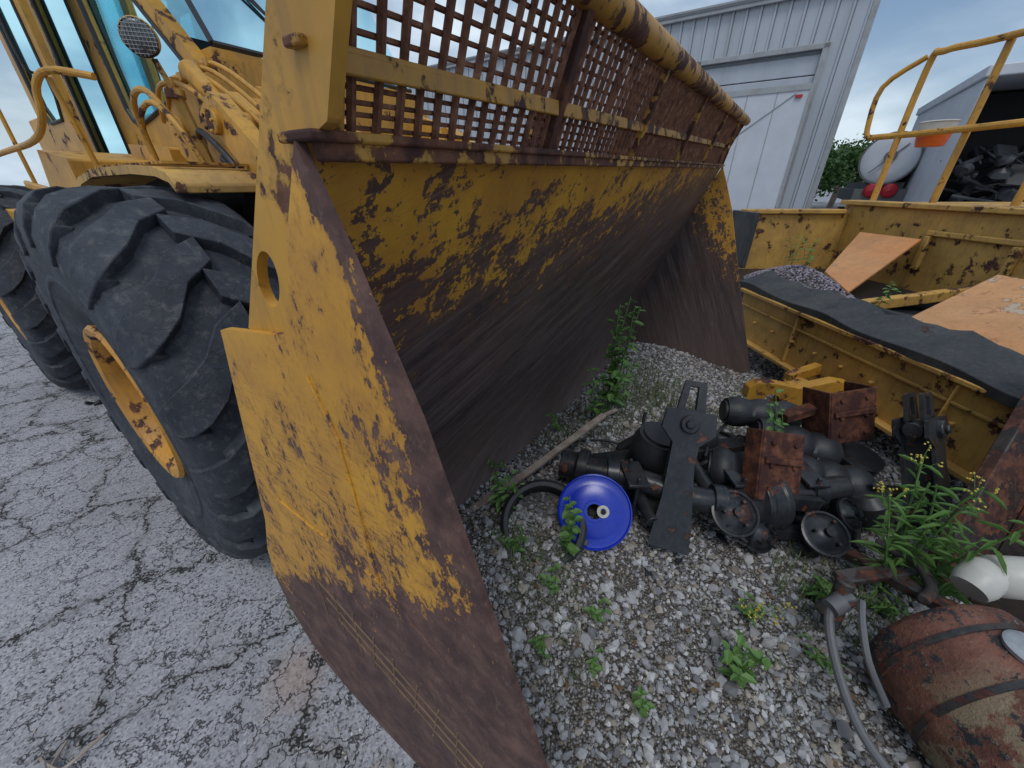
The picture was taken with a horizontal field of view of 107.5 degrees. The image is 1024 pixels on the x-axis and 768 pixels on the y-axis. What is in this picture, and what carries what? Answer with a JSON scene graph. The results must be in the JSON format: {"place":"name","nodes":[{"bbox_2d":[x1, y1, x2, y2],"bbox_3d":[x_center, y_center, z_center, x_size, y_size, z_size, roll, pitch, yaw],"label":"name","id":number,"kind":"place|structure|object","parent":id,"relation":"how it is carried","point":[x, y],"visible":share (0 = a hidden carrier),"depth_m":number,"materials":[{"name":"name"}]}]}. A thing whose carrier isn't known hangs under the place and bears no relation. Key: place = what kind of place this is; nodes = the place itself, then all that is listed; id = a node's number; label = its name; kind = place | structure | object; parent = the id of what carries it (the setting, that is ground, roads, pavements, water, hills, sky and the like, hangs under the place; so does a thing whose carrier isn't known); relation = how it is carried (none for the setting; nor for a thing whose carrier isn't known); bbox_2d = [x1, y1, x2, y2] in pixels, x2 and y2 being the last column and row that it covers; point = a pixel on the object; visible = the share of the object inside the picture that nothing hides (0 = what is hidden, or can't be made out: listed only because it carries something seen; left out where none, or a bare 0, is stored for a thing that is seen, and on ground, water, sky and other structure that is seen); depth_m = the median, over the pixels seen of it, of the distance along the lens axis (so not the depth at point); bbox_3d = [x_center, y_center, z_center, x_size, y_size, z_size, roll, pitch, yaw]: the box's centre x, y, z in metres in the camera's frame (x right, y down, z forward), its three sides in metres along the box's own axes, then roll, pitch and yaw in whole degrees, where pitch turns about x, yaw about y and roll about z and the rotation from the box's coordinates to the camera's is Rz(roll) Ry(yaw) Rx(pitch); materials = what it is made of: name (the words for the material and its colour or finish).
{"place":"outdoors","nodes":[
{"label":"outdoors","id":0,"kind":"place"},
{"bbox_2d":[0,187,844,767],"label":"ground","id":1,"kind":"structure","parent":0,"point":[66,447],"depth_m":1.53,"materials":[{"name":"grey asphalt"}]},
{"bbox_2d":[30,760,59,767],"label":"stone chunk","id":2,"kind":"object","parent":1,"relation":"on","point":[42,764],"visible":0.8,"depth_m":1.14,"materials":[{"name":"grey stone"}]},
{"bbox_2d":[38,733,104,767],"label":"fallen twig","id":3,"kind":"object","parent":1,"relation":"on","point":[70,763],"visible":1,"depth_m":1.17,"materials":[{"name":"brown wood"}]},
{"bbox_2d":[84,399,101,405],"bbox_3d":[-2.842,0.287,2.848,0.897,0.066,2.232,-14,31,-25],"label":"rubber debris","id":4,"kind":"object","parent":1,"relation":"on","point":[97,402],"visible":0.09,"depth_m":3.08,"materials":[{"name":"black rubber"}]},
{"bbox_2d":[4,455,395,767],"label":"loose stones","id":5,"kind":"object","parent":1,"relation":"on","point":[390,764],"visible":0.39,"depth_m":1.24,"materials":[{"name":"grey gravel"}]},
{"bbox_2d":[0,0,473,558],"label":"wheel loader","id":6,"kind":"object","parent":1,"relation":"on","point":[126,242],"visible":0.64,"depth_m":1.50,"materials":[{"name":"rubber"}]},
{"bbox_2d":[0,0,93,151],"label":"cab door","id":7,"kind":"structure","parent":6,"relation":"in","point":[62,136],"depth_m":2.59,"materials":[{"name":"yellow paint"}]},
{"bbox_2d":[284,599,295,620],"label":"grass tuft","id":8,"kind":"object","parent":1,"relation":"on","point":[289,612],"visible":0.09,"depth_m":1.56,"materials":[{"name":"green plant"}]},
{"bbox_2d":[220,0,750,767],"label":"loader bucket","id":9,"kind":"object","parent":1,"relation":"on","point":[418,344],"visible":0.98,"depth_m":0.69,"materials":[{"name":"yellow paint"}]},
{"bbox_2d":[410,0,870,208],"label":"walls","id":10,"kind":"structure","parent":1,"relation":"on","point":[856,25],"depth_m":9.16,"materials":[{"name":"white metal"}]},
{"bbox_2d":[410,0,857,207],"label":"siding seams","id":11,"kind":"object","parent":10,"relation":"attached to","point":[726,56],"visible":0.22,"depth_m":9.21,"materials":[{"name":"grey metal"}]},
{"bbox_2d":[409,0,873,208],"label":"siding ribs","id":12,"kind":"object","parent":10,"relation":"attached to","point":[795,44],"visible":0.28,"depth_m":9.17,"materials":[{"name":"white metal"}]},
{"bbox_2d":[429,0,880,208],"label":"trim","id":13,"kind":"structure","parent":10,"relation":"attached to","point":[824,46],"depth_m":9.08,"materials":[{"name":"grey paint"}]},
{"bbox_2d":[429,0,814,85],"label":"roof","id":14,"kind":"structure","parent":13,"relation":"on","point":[748,82],"depth_m":17.23,"materials":[{"name":"white metal"}]},
{"bbox_2d":[430,0,820,69],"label":"dark trim","id":15,"kind":"structure","parent":13,"relation":"attached to","point":[731,63],"depth_m":9.37,"materials":[{"name":"metal"}]},
{"bbox_2d":[705,50,821,91],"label":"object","id":16,"kind":"structure","parent":10,"relation":"attached to","point":[807,65],"depth_m":9.33,"materials":[{"name":"white metal"}]},
{"bbox_2d":[708,82,814,212],"bbox_3d":[5.503,-5.695,10.257,3.415,3.613,0.490,17,33,29],"label":"door","id":17,"kind":"structure","parent":1,"relation":"on","point":[758,161],"depth_m":9.27,"materials":[{"name":"white paint"}]},
{"bbox_2d":[814,148,864,200],"bbox_3d":[21.264,-14.700,27.058,4.607,3.799,5.241,-21,35,-34],"label":"tree","id":18,"kind":"object","parent":1,"relation":"on","point":[833,171],"visible":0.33,"depth_m":25.56,"materials":[{"name":"green plant"}]},
{"bbox_2d":[816,140,870,207],"bbox_3d":[24.365,-15.736,28.053,5.930,4.686,5.024,10,30,18],"label":"tree","id":19,"kind":"object","parent":1,"relation":"on","point":[833,198],"visible":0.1,"depth_m":27.65,"materials":[{"name":"green plant"}]},
{"bbox_2d":[815,133,873,203],"bbox_3d":[30.552,-19.422,34.105,6.078,5.508,6.989,22,35,35],"label":"tree","id":20,"kind":"object","parent":1,"relation":"on","point":[847,144],"visible":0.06,"depth_m":32.16,"materials":[{"name":"green plant"}]},
{"bbox_2d":[833,145,864,188],"bbox_3d":[27.811,-16.270,29.380,5.457,4.388,5.280,-20,34,-33],"label":"tree","id":21,"kind":"object","parent":1,"relation":"on","point":[844,151],"visible":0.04,"depth_m":28.89,"materials":[{"name":"green plant"}]},
{"bbox_2d":[845,156,863,185],"bbox_3d":[26.078,-14.167,26.160,4.414,3.707,4.733,-19,34,-32],"label":"tree","id":22,"kind":"object","parent":1,"relation":"on","point":[857,175],"visible":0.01,"depth_m":26.08,"materials":[{"name":"green plant"}]},
{"bbox_2d":[733,28,1023,484],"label":"asphalt paver","id":23,"kind":"object","parent":1,"relation":"on","point":[945,326],"visible":0.98,"depth_m":3.18,"materials":[{"name":"yellow paint"}]},
{"bbox_2d":[785,234,806,264],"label":"leafy weed","id":24,"kind":"object","parent":23,"relation":"on","point":[793,254],"visible":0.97,"depth_m":4.10,"materials":[{"name":"green plant"}]},
{"bbox_2d":[797,237,820,266],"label":"leafy weed","id":25,"kind":"object","parent":23,"relation":"on","point":[811,257],"visible":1,"depth_m":3.73,"materials":[{"name":"green plant"}]},
{"bbox_2d":[876,284,900,306],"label":"leafy weed","id":26,"kind":"object","parent":23,"relation":"on","point":[888,297],"visible":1,"depth_m":2.99,"materials":[{"name":"green plant"}]},
{"bbox_2d":[836,131,923,208],"bbox_3d":[10.462,-5.441,10.742,1.712,2.707,4.249,17,33,29],"label":"storage tank","id":27,"kind":"object","parent":1,"relation":"on","point":[908,155],"visible":0.56,"depth_m":9.21,"materials":[{"name":"white metal"}]},
{"bbox_2d":[896,61,1023,201],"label":"shed","id":28,"kind":"structure","parent":1,"relation":"on","point":[989,166],"depth_m":7.49,"materials":[{"name":"white paint"}]},
{"bbox_2d":[0,0,1023,186],"label":"sky","id":29,"kind":"structure","parent":0,"point":[903,32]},
{"bbox_2d":[458,321,973,767],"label":"gravel","id":30,"kind":"structure","parent":0,"point":[737,740],"depth_m":1.46,"materials":[{"name":"grey gravel"}]},
{"bbox_2d":[488,458,504,470],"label":"leafy weed","id":31,"kind":"object","parent":30,"relation":"on","point":[499,465],"visible":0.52,"depth_m":2.15,"materials":[{"name":"green plant"}]},
{"bbox_2d":[488,469,524,513],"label":"leafy weed","id":32,"kind":"object","parent":30,"relation":"on","point":[499,498],"visible":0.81,"depth_m":1.85,"materials":[{"name":"green plant"}]},
{"bbox_2d":[493,526,528,553],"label":"leafy weed","id":33,"kind":"object","parent":30,"relation":"on","point":[515,543],"visible":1,"depth_m":1.65,"materials":[{"name":"green plant"}]},
{"bbox_2d":[483,509,542,561],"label":"grass tuft","id":34,"kind":"object","parent":30,"relation":"on","point":[515,525],"visible":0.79,"depth_m":1.72,"materials":[{"name":"green plant"}]},
{"bbox_2d":[527,634,550,658],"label":"leafy weed","id":35,"kind":"object","parent":30,"relation":"on","point":[541,646],"visible":1,"depth_m":1.37,"materials":[{"name":"green plant"}]},
{"bbox_2d":[462,408,617,512],"bbox_3d":[0.169,0.433,2.104,1.227,0.280,0.044,-19,33,-31],"label":"wooden board","id":36,"kind":"object","parent":30,"relation":"on","point":[550,455],"visible":0.81,"depth_m":2.11,"materials":[{"name":"grey wood"}]},
{"bbox_2d":[500,541,579,619],"bbox_3d":[0.125,0.814,1.583,0.329,0.125,0.322,9,29,16],"label":"grass tuft","id":37,"kind":"object","parent":30,"relation":"on","point":[542,555],"visible":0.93,"depth_m":1.58,"materials":[{"name":"green plant"}]},
{"bbox_2d":[497,477,588,563],"bbox_3d":[0.151,0.679,1.818,0.445,0.332,0.419,0,28,0],"label":"tire","id":38,"kind":"object","parent":30,"relation":"on","point":[551,486],"visible":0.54,"depth_m":1.83,"materials":[{"name":"rubber"}]},
{"bbox_2d":[515,492,560,527],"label":"gravel","id":39,"kind":"structure","parent":38,"relation":"on","point":[550,510],"depth_m":1.87,"materials":[{"name":"grey gravel"}]},
{"bbox_2d":[559,497,582,557],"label":"leafy weed","id":40,"kind":"object","parent":38,"relation":"on","point":[570,530],"visible":1,"depth_m":1.62,"materials":[{"name":"green plant"}]},
{"bbox_2d":[537,561,560,595],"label":"leafy weed","id":41,"kind":"object","parent":30,"relation":"on","point":[553,588],"visible":0.98,"depth_m":1.54,"materials":[{"name":"green plant"}]},
{"bbox_2d":[544,414,561,431],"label":"leafy weed","id":42,"kind":"object","parent":30,"relation":"on","point":[554,424],"visible":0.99,"depth_m":2.53,"materials":[{"name":"green plant"}]},
{"bbox_2d":[532,421,579,448],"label":"grass tuft","id":43,"kind":"object","parent":30,"relation":"on","point":[555,436],"visible":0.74,"depth_m":2.43,"materials":[{"name":"green plant"}]},
{"bbox_2d":[524,599,601,684],"bbox_3d":[0.187,0.957,1.411,0.300,0.096,0.281,0,28,0],"label":"grass tuft","id":44,"kind":"object","parent":30,"relation":"on","point":[564,643],"visible":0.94,"depth_m":1.41,"materials":[{"name":"green plant"}]},
{"bbox_2d":[551,394,628,442],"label":"grass tuft","id":45,"kind":"object","parent":30,"relation":"on","point":[580,426],"visible":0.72,"depth_m":2.53,"materials":[{"name":"green plant"}]},
{"bbox_2d":[557,474,631,550],"bbox_3d":[0.386,0.610,1.840,0.341,0.382,0.373,0,28,0],"label":"wheel rim","id":46,"kind":"object","parent":30,"relation":"on","point":[609,528],"visible":0.9,"depth_m":1.75,"materials":[{"name":"metal"}]},
{"bbox_2d":[585,646,603,679],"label":"leafy weed","id":47,"kind":"object","parent":30,"relation":"on","point":[596,667],"visible":1,"depth_m":1.34,"materials":[{"name":"green plant"}]},
{"bbox_2d":[583,595,611,622],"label":"leafy weed","id":48,"kind":"object","parent":30,"relation":"on","point":[594,612],"visible":0.98,"depth_m":1.47,"materials":[{"name":"green plant"}]},
{"bbox_2d":[581,367,631,416],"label":"tall weed","id":49,"kind":"object","parent":30,"relation":"on","point":[597,410],"visible":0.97,"depth_m":2.44,"materials":[{"name":"green plant"}]},
{"bbox_2d":[597,297,644,418],"bbox_3d":[0.688,-0.131,2.446,0.209,0.842,0.264,0,28,0],"label":"tall weed","id":50,"kind":"object","parent":30,"relation":"on","point":[616,372],"visible":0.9,"depth_m":2.39,"materials":[{"name":"green plant"}]},
{"bbox_2d":[603,356,639,407],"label":"tall weed","id":51,"kind":"object","parent":30,"relation":"on","point":[627,393],"visible":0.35,"depth_m":2.67,"materials":[{"name":"green plant"}]},
{"bbox_2d":[598,370,676,421],"bbox_3d":[0.943,0.093,2.795,0.654,0.247,0.644,0,28,0],"label":"grass tuft","id":52,"kind":"object","parent":30,"relation":"on","point":[636,392],"visible":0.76,"depth_m":2.81,"materials":[{"name":"green plant"}]},
{"bbox_2d":[631,686,654,717],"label":"leafy weed","id":53,"kind":"object","parent":30,"relation":"on","point":[643,706],"visible":1,"depth_m":1.24,"materials":[{"name":"green plant"}]},
{"bbox_2d":[618,356,692,407],"bbox_3d":[1.139,-0.029,3.045,0.678,0.236,0.601,-10,30,-18],"label":"grass tuft","id":54,"kind":"object","parent":30,"relation":"on","point":[659,380],"visible":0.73,"depth_m":3.05,"materials":[{"name":"green plant"}]},
{"bbox_2d":[670,396,739,434],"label":"grass tuft","id":55,"kind":"object","parent":30,"relation":"on","point":[715,414],"visible":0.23,"depth_m":2.76,"materials":[{"name":"green plant"}]},
{"bbox_2d":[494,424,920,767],"bbox_3d":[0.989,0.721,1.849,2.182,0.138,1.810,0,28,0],"label":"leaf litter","id":56,"kind":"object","parent":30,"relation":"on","point":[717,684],"visible":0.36,"depth_m":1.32,"materials":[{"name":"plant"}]},
{"bbox_2d":[731,386,741,396],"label":"leafy weed","id":57,"kind":"object","parent":30,"relation":"on","point":[735,394],"visible":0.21,"depth_m":2.86,"materials":[{"name":"green plant"}]},
{"bbox_2d":[717,630,770,689],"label":"leafy weed","id":58,"kind":"object","parent":30,"relation":"on","point":[741,672],"visible":1,"depth_m":1.31,"materials":[{"name":"green plant"}]},
{"bbox_2d":[558,380,952,577],"bbox_3d":[1.216,0.366,1.962,1.946,0.845,0.973,0,28,0],"label":"pile","id":59,"kind":"object","parent":30,"relation":"on","point":[760,488],"visible":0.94,"depth_m":1.80,"materials":[{"name":"black paint"}]},
{"bbox_2d":[732,586,796,627],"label":"leafy weed","id":60,"kind":"object","parent":30,"relation":"on","point":[752,614],"visible":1,"depth_m":1.47,"materials":[{"name":"green plant"}]},
{"bbox_2d":[716,597,835,707],"bbox_3d":[1.010,0.982,1.422,0.378,0.061,0.368,-23,36,-37],"label":"grass tuft","id":61,"kind":"object","parent":30,"relation":"on","point":[777,655],"visible":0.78,"depth_m":1.39,"materials":[{"name":"green plant"}]},
{"bbox_2d":[766,389,788,431],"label":"leafy weed","id":62,"kind":"object","parent":30,"relation":"on","point":[777,421],"visible":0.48,"depth_m":1.93,"materials":[{"name":"green plant"}]},
{"bbox_2d":[798,574,833,599],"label":"leafy weed","id":63,"kind":"object","parent":30,"relation":"on","point":[821,586],"visible":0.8,"depth_m":1.57,"materials":[{"name":"green plant"}]},
{"bbox_2d":[798,627,849,680],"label":"leafy weed","id":64,"kind":"object","parent":30,"relation":"on","point":[823,663],"visible":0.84,"depth_m":1.36,"materials":[{"name":"green plant"}]},
{"bbox_2d":[771,541,896,651],"bbox_3d":[1.344,0.876,1.573,0.452,0.111,0.485,0,28,0],"label":"grass tuft","id":65,"kind":"object","parent":30,"relation":"on","point":[868,605],"visible":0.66,"depth_m":1.57,"materials":[{"name":"green plant"}]},
{"bbox_2d":[859,582,909,621],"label":"leafy weed","id":66,"kind":"object","parent":30,"relation":"on","point":[882,606],"visible":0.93,"depth_m":1.50,"materials":[{"name":"green plant"}]},
{"bbox_2d":[814,539,955,630],"bbox_3d":[1.474,0.821,1.460,0.557,0.198,0.352,-21,35,-34],"label":"scrap bracket","id":67,"kind":"object","parent":30,"relation":"on","point":[847,580],"visible":0.7,"depth_m":1.50,"materials":[{"name":"metal"}]},
{"bbox_2d":[822,593,1023,767],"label":"rusty fuel tank","id":68,"kind":"object","parent":30,"relation":"on","point":[947,681],"visible":1,"depth_m":1.08,"materials":[{"name":"metal"}]},
{"bbox_2d":[849,441,1023,602],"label":"goldenrod plant","id":69,"kind":"object","parent":30,"relation":"on","point":[919,536],"visible":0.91,"depth_m":1.45,"materials":[{"name":"green plant"}]},
{"bbox_2d":[916,529,999,603],"bbox_3d":[1.739,0.761,1.477,0.266,0.396,0.312,9,29,16],"label":"goldenrod plant","id":70,"kind":"object","parent":30,"relation":"on","point":[955,593],"visible":0.36,"depth_m":1.48,"materials":[{"name":"green plant"}]},
{"bbox_2d":[924,393,1023,621],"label":"steel beam","id":71,"kind":"structure","parent":30,"relation":"on","point":[1002,465],"depth_m":1.59,"materials":[{"name":"paint"}]},
{"bbox_2d":[950,555,1023,602],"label":"pipe","id":72,"kind":"object","parent":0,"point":[984,578],"visible":0.84,"depth_m":1.29,"materials":[{"name":"plastic"}]}
]}

